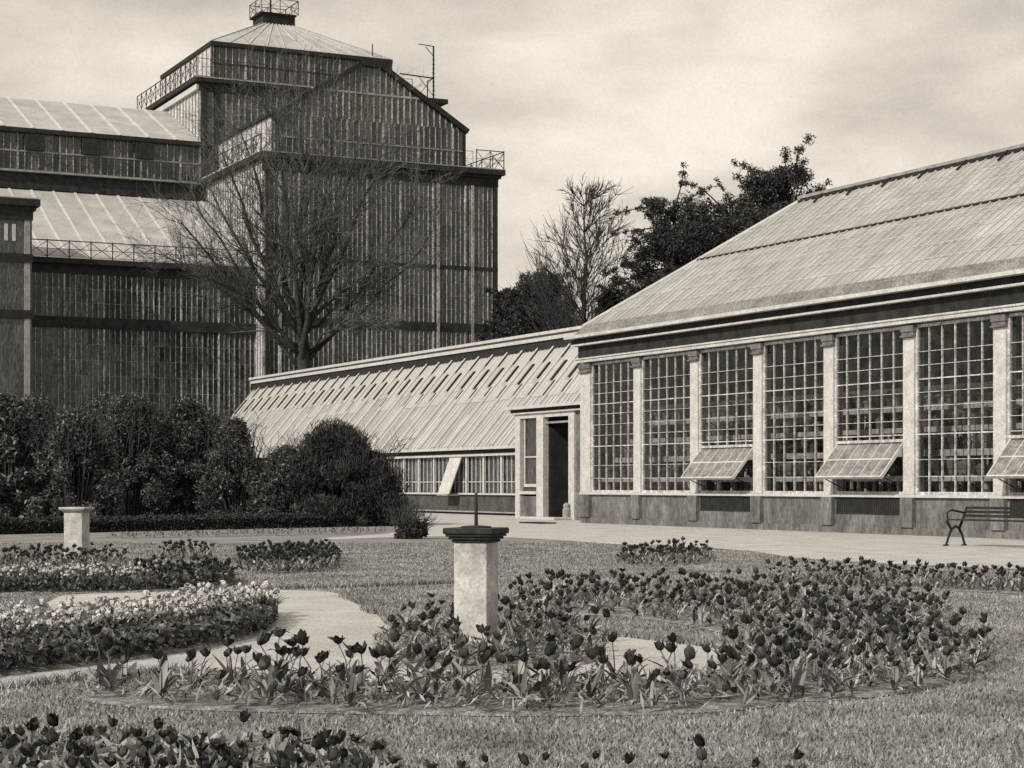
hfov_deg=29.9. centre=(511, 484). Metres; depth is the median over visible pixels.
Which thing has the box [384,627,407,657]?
tulip
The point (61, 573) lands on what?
bedding flower
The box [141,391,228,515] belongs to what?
shrub
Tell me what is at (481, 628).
tulip
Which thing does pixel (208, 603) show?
bedding flower
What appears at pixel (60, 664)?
flower bed
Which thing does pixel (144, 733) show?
tulip
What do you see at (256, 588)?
bedding flower
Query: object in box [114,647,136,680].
tulip
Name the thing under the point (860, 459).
window
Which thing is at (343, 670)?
tulip
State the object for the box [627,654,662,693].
tulip
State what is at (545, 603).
tulip
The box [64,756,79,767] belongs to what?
tulip
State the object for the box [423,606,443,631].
tulip
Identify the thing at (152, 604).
bedding flower
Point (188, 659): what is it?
tulip
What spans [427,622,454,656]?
tulip
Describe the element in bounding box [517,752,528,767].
tulip
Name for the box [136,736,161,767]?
tulip
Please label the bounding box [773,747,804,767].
tulip
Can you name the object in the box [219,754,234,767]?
tulip
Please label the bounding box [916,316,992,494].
window
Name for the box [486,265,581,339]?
evergreen tree
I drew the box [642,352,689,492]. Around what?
window
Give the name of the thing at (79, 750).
tulip
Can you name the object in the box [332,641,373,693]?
tulip
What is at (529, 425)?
window
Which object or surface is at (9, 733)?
tulip
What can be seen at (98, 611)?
bedding flower
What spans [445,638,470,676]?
tulip
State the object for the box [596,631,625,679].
tulip
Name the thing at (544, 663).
tulip
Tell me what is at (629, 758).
tulip
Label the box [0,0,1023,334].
sky
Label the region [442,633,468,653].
tulip
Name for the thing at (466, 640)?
tulip
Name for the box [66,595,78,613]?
bedding flower
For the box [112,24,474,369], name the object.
bare tree
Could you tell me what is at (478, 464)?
window
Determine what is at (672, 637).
tulip
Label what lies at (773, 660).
tulip
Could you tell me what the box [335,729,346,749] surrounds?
tulip
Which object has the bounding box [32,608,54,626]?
bedding flower
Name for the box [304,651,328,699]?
tulip
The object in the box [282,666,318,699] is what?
tulip
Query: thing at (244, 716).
tulip
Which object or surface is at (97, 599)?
bedding flower
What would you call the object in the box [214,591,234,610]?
bedding flower
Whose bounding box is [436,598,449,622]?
tulip
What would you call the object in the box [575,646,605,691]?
tulip
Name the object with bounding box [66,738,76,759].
tulip
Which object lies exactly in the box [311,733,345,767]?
tulip
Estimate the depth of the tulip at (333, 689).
11.85 m
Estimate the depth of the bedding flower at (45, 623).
15.57 m
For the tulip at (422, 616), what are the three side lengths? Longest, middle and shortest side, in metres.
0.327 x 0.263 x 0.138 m
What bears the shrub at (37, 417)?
on the lawn at (58, 537)
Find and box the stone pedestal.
[59,507,94,559]
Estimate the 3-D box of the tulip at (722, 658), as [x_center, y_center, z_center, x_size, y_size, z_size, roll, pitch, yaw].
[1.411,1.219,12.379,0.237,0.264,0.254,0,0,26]
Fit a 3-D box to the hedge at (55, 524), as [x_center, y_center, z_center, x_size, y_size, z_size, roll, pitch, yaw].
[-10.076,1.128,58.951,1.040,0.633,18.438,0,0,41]
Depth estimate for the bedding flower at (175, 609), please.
17.35 m
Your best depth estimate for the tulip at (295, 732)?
8.97 m
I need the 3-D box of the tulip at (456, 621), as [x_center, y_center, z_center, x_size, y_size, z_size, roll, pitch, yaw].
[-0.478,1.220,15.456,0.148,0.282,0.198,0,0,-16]
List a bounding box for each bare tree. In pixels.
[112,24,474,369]
[497,173,635,333]
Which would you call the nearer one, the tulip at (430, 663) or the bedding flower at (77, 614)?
the tulip at (430, 663)
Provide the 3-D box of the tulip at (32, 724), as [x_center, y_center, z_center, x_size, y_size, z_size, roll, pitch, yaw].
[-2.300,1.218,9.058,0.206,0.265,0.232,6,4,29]
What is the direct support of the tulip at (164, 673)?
on the flower bed at (390, 706)
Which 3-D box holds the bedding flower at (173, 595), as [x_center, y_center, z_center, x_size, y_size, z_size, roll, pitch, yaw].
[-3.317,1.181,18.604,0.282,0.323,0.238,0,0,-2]
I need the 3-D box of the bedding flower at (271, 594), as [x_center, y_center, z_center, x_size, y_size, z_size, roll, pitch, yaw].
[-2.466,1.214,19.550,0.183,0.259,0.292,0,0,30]
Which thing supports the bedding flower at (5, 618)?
on the flower bed at (60, 664)
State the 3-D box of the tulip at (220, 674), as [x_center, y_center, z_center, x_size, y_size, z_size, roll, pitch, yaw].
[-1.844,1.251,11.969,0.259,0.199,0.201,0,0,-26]
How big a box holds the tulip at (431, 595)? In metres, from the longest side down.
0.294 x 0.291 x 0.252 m
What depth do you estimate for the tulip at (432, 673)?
12.17 m
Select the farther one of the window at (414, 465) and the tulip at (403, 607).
the window at (414, 465)
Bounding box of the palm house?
[0,0,505,460]
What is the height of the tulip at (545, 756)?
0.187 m
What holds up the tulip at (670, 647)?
on the flower bed at (390, 706)
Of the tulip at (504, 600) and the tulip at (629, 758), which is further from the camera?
the tulip at (504, 600)
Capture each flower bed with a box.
[0,559,123,568]
[0,582,232,593]
[0,620,276,675]
[79,680,786,715]
[106,530,384,537]
[159,555,211,560]
[238,561,336,572]
[372,621,605,669]
[513,590,949,640]
[615,555,710,566]
[719,635,994,700]
[768,578,1023,593]
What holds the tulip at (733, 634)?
on the flower bed at (390, 706)
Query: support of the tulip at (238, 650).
on the flower bed at (390, 706)
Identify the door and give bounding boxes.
[549,428,567,516]
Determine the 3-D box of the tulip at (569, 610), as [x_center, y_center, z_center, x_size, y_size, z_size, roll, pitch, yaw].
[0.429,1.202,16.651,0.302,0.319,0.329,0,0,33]
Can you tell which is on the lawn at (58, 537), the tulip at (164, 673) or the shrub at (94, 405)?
the shrub at (94, 405)
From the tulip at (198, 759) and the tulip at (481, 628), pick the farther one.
the tulip at (481, 628)
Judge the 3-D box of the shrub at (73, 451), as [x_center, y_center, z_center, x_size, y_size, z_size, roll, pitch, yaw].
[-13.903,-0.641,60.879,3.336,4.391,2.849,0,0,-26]
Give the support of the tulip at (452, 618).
on the flower bed at (494, 664)
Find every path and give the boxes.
[0,590,727,685]
[323,512,1023,568]
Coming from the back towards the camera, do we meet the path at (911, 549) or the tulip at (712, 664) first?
the path at (911, 549)
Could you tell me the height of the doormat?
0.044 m
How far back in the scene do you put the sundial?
16.33 m
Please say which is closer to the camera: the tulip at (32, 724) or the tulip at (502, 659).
the tulip at (32, 724)
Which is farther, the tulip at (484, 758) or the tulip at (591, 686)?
the tulip at (591, 686)
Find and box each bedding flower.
[0,604,4,612]
[0,612,24,636]
[1,611,16,629]
[2,606,21,627]
[2,610,13,631]
[8,600,27,618]
[13,607,33,625]
[15,610,27,625]
[16,617,29,633]
[21,613,35,628]
[30,616,57,632]
[31,616,43,631]
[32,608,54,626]
[37,601,48,615]
[38,569,51,587]
[38,599,46,614]
[40,609,65,632]
[48,567,61,575]
[49,601,72,617]
[56,602,81,621]
[56,617,71,628]
[60,572,73,581]
[64,568,75,573]
[65,619,75,629]
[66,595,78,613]
[66,600,84,617]
[71,600,95,614]
[73,606,91,626]
[75,611,99,624]
[76,617,91,632]
[81,605,96,620]
[89,610,110,626]
[94,596,100,609]
[94,609,109,622]
[100,596,120,615]
[100,601,122,622]
[102,608,128,625]
[103,600,116,620]
[111,608,143,625]
[115,601,131,621]
[121,599,139,610]
[124,596,140,602]
[129,603,143,617]
[131,599,169,623]
[131,607,148,620]
[133,590,150,606]
[141,599,167,619]
[142,607,157,616]
[147,600,166,618]
[155,591,170,605]
[155,598,175,608]
[157,602,175,615]
[162,604,175,613]
[165,590,182,606]
[170,595,189,610]
[171,608,179,618]
[172,601,186,613]
[177,599,196,617]
[178,583,193,593]
[182,588,194,601]
[188,602,207,618]
[192,585,208,595]
[193,601,211,610]
[196,591,217,613]
[197,582,210,589]
[197,589,214,598]
[206,580,227,597]
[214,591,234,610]
[215,585,231,599]
[222,589,247,606]
[230,582,242,592]
[232,594,248,607]
[234,590,267,606]
[239,587,263,599]
[244,587,255,601]
[246,588,262,603]
[250,581,270,597]
[253,581,264,596]
[254,590,266,601]
[263,591,279,602]
[269,584,289,603]
[274,588,285,604]
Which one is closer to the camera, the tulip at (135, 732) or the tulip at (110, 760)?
the tulip at (110, 760)
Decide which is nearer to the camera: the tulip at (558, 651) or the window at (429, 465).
the tulip at (558, 651)
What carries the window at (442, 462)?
in the lean to greenhouse
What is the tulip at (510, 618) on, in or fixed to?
on the flower bed at (494, 664)
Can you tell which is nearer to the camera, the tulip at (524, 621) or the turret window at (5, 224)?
the tulip at (524, 621)
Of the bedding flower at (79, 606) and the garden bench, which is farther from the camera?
the garden bench
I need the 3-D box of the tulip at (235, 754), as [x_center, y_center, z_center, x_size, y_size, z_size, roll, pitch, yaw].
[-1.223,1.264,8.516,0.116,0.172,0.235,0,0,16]
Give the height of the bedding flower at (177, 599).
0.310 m
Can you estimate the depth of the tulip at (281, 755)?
7.90 m
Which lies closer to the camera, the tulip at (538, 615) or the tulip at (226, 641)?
the tulip at (226, 641)
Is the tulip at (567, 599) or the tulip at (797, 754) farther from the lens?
the tulip at (567, 599)
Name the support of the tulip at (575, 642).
on the flower bed at (390, 706)
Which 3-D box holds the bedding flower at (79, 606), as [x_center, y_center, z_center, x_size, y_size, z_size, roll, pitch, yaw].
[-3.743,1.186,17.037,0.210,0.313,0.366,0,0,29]
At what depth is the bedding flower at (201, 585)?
20.44 m
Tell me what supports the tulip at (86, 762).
on the flower bed
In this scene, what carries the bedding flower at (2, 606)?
on the flower bed at (60, 664)
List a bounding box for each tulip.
[0,731,17,761]
[1,726,10,732]
[1,732,20,763]
[9,761,21,767]
[13,716,44,752]
[13,725,30,741]
[14,752,29,767]
[17,742,43,767]
[24,712,58,751]
[26,754,44,767]
[39,738,51,753]
[40,726,49,735]
[41,727,73,762]
[55,727,83,752]
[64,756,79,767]
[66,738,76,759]
[72,622,128,685]
[73,742,85,756]
[77,756,92,767]
[81,635,128,690]
[82,723,93,742]
[85,744,93,759]
[94,725,106,747]
[97,732,110,752]
[99,752,115,767]
[100,647,128,687]
[108,715,130,744]
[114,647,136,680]
[115,654,138,685]
[115,729,130,752]
[115,745,166,766]
[118,744,127,763]
[129,726,141,747]
[130,728,146,743]
[135,630,188,691]
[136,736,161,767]
[138,646,179,698]
[139,756,150,766]
[150,742,172,766]
[152,728,169,743]
[152,756,172,767]
[153,717,166,742]
[160,730,178,756]
[166,725,177,752]
[167,754,176,767]
[171,648,207,692]
[171,656,205,679]
[175,740,184,759]
[181,735,198,764]
[183,748,194,764]
[193,742,209,754]
[195,755,205,764]
[197,647,213,681]
[197,670,239,700]
[198,756,214,767]
[202,634,256,685]
[204,647,240,672]
[207,645,252,689]
[207,735,229,762]
[211,751,218,767]
[213,708,253,749]
[217,742,233,756]
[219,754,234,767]
[230,750,241,759]
[231,755,242,767]
[233,739,257,752]
[236,740,243,751]
[238,645,251,683]
[238,655,281,701]
[240,752,252,767]
[250,651,285,692]
[252,627,299,668]
[257,629,296,692]
[258,729,278,760]
[259,725,292,750]
[261,645,302,696]
[266,642,297,677]
[267,636,296,684]
[274,758,290,767]
[275,751,289,760]
[280,645,311,690]
[280,726,289,747]
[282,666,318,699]
[288,629,309,692]
[289,725,311,762]
[289,739,298,752]
[291,751,306,765]
[294,750,316,766]
[300,647,321,689]
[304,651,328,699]
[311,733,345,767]
[315,650,335,683]
[316,728,346,747]
[316,732,341,758]
[318,642,368,692]
[320,744,338,767]
[323,728,334,738]
[323,741,328,765]
[326,635,373,680]
[329,664,345,703]
[329,759,341,767]
[330,664,372,707]
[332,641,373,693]
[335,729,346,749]
[337,649,365,676]
[339,747,347,762]
[349,733,364,763]
[349,759,358,767]
[358,760,382,767]
[368,647,399,679]
[369,739,395,763]
[369,739,399,767]
[372,644,403,691]
[375,614,405,642]
[377,614,401,631]
[377,619,402,644]
[378,645,429,701]
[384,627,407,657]
[386,628,410,679]
[386,754,402,767]
[395,601,418,629]
[395,646,448,699]
[398,620,415,658]
[399,642,425,677]
[400,605,414,621]
[408,623,439,660]
[413,611,427,645]
[413,669,436,691]
[414,619,423,644]
[418,623,438,647]
[419,647,449,680]
[422,610,440,642]
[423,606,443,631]
[423,759,437,767]
[424,603,431,626]
[425,656,457,703]
[426,593,444,621]
[426,599,435,623]
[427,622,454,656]
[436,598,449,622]
[437,654,452,684]
[440,602,453,635]
[440,615,460,643]
[440,656,465,695]
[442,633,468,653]
[442,646,485,681]
[443,619,452,638]
[443,624,467,659]
[444,619,462,645]
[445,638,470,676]
[445,651,495,703]
[454,634,478,664]
[456,760,465,766]
[468,624,492,652]
[468,630,492,661]
[471,645,500,691]
[476,640,500,685]
[477,625,492,643]
[480,754,489,767]
[487,620,507,650]
[492,631,512,661]
[492,655,512,693]
[496,651,544,701]
[497,650,529,698]
[498,596,520,629]
[498,606,512,630]
[499,644,538,685]
[501,640,547,682]
[502,608,528,643]
[505,615,522,634]
[509,603,522,627]
[510,618,537,645]
[513,607,531,627]
[514,600,534,623]
[515,605,524,615]
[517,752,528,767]
[520,594,543,618]
[520,612,542,639]
[526,619,542,659]
[526,627,544,646]
[527,644,572,683]
[527,657,555,695]
[529,602,540,618]
[531,657,573,701]
[534,636,585,687]
[540,600,552,622]
[542,632,560,674]
[542,752,549,767]
[543,598,572,620]
[544,608,558,633]
[544,610,576,643]
[546,594,554,618]
[547,632,569,659]
[550,605,574,635]
[551,661,583,694]
[552,623,567,644]
[553,635,588,676]
[555,614,588,657]
[556,610,568,627]
[561,627,571,649]
[564,595,583,626]
[573,647,604,698]
[574,615,589,633]
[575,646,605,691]
[580,762,588,767]
[581,608,611,645]
[583,644,614,681]
[584,751,600,767]
[586,626,604,649]
[587,605,604,635]
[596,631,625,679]
[597,653,619,698]
[605,649,650,680]
[613,652,639,704]
[613,654,649,693]
[621,651,659,680]
[624,752,635,767]
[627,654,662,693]
[648,632,698,673]
[648,668,665,706]
[654,640,698,687]
[655,751,669,767]
[656,642,691,680]
[656,667,670,691]
[663,670,701,696]
[664,645,706,692]
[668,657,692,702]
[676,746,706,767]
[677,733,704,767]
[699,626,758,685]
[700,660,729,689]
[701,644,714,684]
[704,646,737,698]
[716,645,742,678]
[717,653,753,693]
[735,645,763,675]
[745,634,771,677]
[751,757,760,767]
[755,653,790,693]
[764,647,785,689]
[768,635,811,686]
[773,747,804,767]
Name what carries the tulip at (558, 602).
on the flower bed at (494, 664)
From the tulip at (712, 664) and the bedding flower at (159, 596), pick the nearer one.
the tulip at (712, 664)
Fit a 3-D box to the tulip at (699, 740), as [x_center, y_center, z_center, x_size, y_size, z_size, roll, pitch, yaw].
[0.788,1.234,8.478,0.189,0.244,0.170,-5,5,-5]
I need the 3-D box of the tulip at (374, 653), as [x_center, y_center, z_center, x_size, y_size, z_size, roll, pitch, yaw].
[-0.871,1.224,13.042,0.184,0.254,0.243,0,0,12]
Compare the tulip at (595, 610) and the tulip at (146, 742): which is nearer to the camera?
the tulip at (146, 742)
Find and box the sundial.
[443,493,508,643]
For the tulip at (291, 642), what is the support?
on the flower bed at (390, 706)
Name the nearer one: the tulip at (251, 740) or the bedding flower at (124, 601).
the tulip at (251, 740)
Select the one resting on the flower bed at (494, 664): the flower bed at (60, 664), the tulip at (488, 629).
the tulip at (488, 629)
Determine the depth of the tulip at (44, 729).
8.92 m
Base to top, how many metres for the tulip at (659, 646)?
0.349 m
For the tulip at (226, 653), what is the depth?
13.09 m
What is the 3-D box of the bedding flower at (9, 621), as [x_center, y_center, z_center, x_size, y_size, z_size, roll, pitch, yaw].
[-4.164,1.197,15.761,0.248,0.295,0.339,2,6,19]
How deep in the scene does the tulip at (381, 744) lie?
8.37 m
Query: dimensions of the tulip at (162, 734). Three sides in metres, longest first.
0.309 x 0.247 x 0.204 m
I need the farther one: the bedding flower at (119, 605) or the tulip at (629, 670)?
the bedding flower at (119, 605)
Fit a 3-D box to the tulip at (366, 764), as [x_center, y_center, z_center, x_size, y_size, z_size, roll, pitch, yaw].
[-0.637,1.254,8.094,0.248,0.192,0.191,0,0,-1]
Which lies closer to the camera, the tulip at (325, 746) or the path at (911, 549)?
the tulip at (325, 746)
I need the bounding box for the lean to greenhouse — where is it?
[230,325,582,515]
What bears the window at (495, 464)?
in the lean to greenhouse
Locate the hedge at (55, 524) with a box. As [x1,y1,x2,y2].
[0,511,400,534]
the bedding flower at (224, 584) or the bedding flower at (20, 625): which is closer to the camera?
the bedding flower at (20, 625)
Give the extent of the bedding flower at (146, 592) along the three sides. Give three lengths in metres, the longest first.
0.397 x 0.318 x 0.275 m
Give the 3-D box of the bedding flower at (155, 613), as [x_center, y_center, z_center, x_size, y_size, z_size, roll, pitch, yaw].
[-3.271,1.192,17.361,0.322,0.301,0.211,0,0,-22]
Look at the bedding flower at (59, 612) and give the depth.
15.85 m
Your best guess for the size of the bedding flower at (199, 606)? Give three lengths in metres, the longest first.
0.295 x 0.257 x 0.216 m
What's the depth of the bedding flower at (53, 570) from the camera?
25.26 m
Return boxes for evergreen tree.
[475,287,517,341]
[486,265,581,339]
[587,284,625,321]
[599,161,731,301]
[679,176,764,247]
[706,133,832,237]
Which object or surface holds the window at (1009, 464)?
in the conservatory
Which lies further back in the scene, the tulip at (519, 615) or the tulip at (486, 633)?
the tulip at (519, 615)
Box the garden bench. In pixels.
[943,506,1023,545]
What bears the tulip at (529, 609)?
on the flower bed at (494, 664)
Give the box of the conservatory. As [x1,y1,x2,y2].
[564,143,1023,539]
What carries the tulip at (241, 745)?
on the flower bed
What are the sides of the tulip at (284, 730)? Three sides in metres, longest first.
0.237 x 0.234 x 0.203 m
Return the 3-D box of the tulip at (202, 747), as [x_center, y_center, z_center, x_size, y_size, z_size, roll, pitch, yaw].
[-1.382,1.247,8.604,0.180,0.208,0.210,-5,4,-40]
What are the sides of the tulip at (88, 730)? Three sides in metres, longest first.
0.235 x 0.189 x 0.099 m
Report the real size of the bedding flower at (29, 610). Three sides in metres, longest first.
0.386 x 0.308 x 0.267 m
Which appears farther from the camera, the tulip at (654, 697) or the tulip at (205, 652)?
the tulip at (205, 652)
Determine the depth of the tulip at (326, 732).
8.81 m
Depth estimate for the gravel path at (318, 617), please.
16.75 m
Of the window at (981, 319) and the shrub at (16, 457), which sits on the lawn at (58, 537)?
the shrub at (16, 457)
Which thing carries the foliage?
on the flower bed
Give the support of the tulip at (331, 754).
on the flower bed
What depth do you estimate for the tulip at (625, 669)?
13.03 m
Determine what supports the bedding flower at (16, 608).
on the flower bed at (60, 664)
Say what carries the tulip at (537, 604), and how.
on the flower bed at (494, 664)
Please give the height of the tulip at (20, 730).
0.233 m
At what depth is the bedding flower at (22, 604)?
16.79 m
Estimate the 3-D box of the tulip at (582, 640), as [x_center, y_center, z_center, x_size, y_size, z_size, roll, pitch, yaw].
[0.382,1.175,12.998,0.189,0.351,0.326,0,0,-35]
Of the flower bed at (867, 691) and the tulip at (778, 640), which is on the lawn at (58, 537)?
the flower bed at (867, 691)
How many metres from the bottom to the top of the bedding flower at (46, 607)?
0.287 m
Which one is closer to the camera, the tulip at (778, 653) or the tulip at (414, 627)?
the tulip at (778, 653)
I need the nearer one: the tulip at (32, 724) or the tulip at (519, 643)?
the tulip at (32, 724)
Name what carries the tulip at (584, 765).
on the flower bed
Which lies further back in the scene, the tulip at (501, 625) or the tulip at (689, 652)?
the tulip at (501, 625)
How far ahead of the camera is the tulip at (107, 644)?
12.41 m
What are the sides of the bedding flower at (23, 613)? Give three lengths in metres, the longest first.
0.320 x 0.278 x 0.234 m
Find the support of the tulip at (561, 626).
on the flower bed at (494, 664)
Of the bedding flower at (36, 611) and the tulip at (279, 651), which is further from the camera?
the bedding flower at (36, 611)
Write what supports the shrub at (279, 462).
on the lawn at (58, 537)
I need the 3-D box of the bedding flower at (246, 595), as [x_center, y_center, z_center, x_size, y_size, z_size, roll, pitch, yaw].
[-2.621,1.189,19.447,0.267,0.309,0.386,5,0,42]
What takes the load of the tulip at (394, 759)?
on the flower bed
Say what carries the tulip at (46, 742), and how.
on the flower bed
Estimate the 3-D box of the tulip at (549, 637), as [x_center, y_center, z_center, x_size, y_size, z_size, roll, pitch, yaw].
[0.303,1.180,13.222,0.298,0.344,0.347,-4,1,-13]
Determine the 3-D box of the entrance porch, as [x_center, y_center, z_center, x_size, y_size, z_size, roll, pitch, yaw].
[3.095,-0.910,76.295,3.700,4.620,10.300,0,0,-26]
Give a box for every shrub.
[0,387,81,516]
[0,392,54,517]
[22,400,126,518]
[32,389,160,511]
[74,379,190,516]
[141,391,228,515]
[147,400,259,513]
[190,408,274,515]
[244,435,325,513]
[263,416,415,526]
[383,497,440,538]
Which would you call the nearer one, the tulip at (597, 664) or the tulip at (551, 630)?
the tulip at (597, 664)
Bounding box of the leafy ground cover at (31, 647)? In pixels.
[0,562,279,670]
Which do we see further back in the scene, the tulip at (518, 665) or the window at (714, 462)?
the window at (714, 462)
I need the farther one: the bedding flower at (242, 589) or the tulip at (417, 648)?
the bedding flower at (242, 589)
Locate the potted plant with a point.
(962, 465)
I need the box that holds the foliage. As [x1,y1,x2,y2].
[0,721,409,767]
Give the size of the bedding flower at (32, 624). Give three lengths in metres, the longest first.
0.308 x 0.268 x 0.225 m
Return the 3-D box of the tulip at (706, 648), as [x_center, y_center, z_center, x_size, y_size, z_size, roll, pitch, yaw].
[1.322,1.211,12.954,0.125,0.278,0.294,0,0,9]
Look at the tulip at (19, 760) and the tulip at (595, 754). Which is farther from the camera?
the tulip at (595, 754)
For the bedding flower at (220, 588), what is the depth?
19.73 m
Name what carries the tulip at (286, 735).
on the flower bed
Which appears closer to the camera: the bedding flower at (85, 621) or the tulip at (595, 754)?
the tulip at (595, 754)
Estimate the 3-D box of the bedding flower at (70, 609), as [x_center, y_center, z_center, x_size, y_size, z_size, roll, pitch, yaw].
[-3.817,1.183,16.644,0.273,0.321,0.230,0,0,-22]
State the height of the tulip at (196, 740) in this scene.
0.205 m
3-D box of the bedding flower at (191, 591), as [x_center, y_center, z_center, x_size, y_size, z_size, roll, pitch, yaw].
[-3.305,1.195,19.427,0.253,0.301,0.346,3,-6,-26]
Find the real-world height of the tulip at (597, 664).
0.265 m
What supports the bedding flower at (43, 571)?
on the flower bed at (109, 590)
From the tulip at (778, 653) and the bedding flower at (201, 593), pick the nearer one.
the tulip at (778, 653)
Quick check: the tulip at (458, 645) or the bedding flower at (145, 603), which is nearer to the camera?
the tulip at (458, 645)
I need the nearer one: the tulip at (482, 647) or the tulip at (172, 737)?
the tulip at (172, 737)
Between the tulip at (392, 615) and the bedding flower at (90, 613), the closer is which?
the bedding flower at (90, 613)
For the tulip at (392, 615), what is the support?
on the flower bed at (494, 664)
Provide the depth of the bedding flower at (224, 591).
18.76 m
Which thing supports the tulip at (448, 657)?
on the flower bed at (390, 706)
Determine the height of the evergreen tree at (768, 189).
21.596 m
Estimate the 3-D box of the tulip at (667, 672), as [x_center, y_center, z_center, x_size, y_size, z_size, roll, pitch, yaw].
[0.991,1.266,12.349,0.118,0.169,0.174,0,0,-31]
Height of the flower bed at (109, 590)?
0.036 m
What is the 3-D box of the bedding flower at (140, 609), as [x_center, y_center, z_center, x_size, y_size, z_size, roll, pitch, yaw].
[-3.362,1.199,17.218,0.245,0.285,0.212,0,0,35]
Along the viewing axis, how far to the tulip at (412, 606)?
17.57 m
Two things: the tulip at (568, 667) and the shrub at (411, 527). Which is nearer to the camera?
the tulip at (568, 667)
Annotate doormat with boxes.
[519,522,556,523]
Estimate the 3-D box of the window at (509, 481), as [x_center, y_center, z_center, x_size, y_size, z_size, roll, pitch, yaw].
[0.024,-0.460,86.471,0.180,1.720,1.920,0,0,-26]
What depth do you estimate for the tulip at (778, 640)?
12.80 m
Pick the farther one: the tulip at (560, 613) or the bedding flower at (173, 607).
the bedding flower at (173, 607)
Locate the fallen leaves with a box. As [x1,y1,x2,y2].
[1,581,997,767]
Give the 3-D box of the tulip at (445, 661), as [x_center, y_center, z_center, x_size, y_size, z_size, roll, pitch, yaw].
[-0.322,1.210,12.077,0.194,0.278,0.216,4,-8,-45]
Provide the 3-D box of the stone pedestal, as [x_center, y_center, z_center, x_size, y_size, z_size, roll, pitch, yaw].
[-7.868,0.905,34.711,0.490,0.990,0.490,0,0,10]
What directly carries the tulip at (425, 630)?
on the flower bed at (494, 664)
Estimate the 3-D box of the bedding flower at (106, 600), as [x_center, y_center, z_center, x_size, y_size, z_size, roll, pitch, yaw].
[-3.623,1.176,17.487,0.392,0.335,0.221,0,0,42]
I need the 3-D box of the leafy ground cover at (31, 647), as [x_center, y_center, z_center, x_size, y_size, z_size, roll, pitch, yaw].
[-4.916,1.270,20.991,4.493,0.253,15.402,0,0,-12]
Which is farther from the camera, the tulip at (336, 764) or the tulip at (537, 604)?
the tulip at (537, 604)
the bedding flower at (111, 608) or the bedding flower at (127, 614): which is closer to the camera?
the bedding flower at (127, 614)
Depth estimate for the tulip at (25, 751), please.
8.19 m
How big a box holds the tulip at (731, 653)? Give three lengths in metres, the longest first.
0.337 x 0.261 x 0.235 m
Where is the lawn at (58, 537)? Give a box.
[0,507,1023,767]
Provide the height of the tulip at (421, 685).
0.357 m
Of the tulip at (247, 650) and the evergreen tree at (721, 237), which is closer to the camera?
the tulip at (247, 650)
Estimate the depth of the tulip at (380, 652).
12.46 m
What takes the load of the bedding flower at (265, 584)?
on the flower bed at (60, 664)
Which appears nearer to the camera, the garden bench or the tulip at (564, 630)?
the tulip at (564, 630)
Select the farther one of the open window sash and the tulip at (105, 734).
the open window sash
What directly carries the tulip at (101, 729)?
on the flower bed
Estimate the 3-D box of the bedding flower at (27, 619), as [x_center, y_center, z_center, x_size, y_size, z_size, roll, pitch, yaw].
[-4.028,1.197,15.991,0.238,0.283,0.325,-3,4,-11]
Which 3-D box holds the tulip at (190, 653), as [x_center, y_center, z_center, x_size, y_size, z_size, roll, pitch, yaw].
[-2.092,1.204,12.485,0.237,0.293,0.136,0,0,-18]
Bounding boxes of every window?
[4,223,15,240]
[393,458,406,491]
[406,458,421,491]
[422,458,436,492]
[437,457,452,492]
[453,457,469,492]
[470,456,486,492]
[486,455,504,492]
[503,455,514,492]
[523,418,535,490]
[592,359,633,492]
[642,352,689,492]
[680,345,752,492]
[763,336,822,493]
[815,327,902,494]
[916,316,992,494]
[986,312,1023,495]
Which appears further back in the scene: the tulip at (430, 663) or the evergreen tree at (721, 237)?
the evergreen tree at (721, 237)
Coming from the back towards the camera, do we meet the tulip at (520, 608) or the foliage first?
the tulip at (520, 608)
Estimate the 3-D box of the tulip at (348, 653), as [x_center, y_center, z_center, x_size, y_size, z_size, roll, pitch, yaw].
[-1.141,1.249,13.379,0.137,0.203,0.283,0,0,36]
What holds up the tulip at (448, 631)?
on the flower bed at (494, 664)
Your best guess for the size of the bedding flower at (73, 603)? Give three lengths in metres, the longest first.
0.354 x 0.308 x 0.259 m
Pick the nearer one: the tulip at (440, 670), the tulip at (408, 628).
the tulip at (440, 670)
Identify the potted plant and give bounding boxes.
[604,367,1021,477]
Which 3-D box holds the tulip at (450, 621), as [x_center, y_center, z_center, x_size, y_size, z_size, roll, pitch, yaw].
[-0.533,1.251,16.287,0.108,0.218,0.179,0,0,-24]
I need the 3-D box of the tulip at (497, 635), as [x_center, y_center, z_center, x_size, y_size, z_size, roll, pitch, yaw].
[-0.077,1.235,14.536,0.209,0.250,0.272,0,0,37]
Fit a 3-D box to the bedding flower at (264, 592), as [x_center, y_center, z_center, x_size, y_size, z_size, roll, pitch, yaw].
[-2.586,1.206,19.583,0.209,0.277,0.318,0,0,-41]
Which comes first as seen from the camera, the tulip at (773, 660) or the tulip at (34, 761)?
the tulip at (34, 761)
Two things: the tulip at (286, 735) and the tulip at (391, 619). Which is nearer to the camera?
the tulip at (286, 735)
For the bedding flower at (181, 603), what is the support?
on the flower bed at (60, 664)
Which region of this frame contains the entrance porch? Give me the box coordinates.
[504,401,579,519]
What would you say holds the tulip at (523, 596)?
on the flower bed at (494, 664)
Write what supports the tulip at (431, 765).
on the flower bed
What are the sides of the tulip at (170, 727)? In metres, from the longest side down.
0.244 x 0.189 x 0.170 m
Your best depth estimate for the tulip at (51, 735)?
8.58 m
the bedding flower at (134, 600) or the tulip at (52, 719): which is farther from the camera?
the bedding flower at (134, 600)

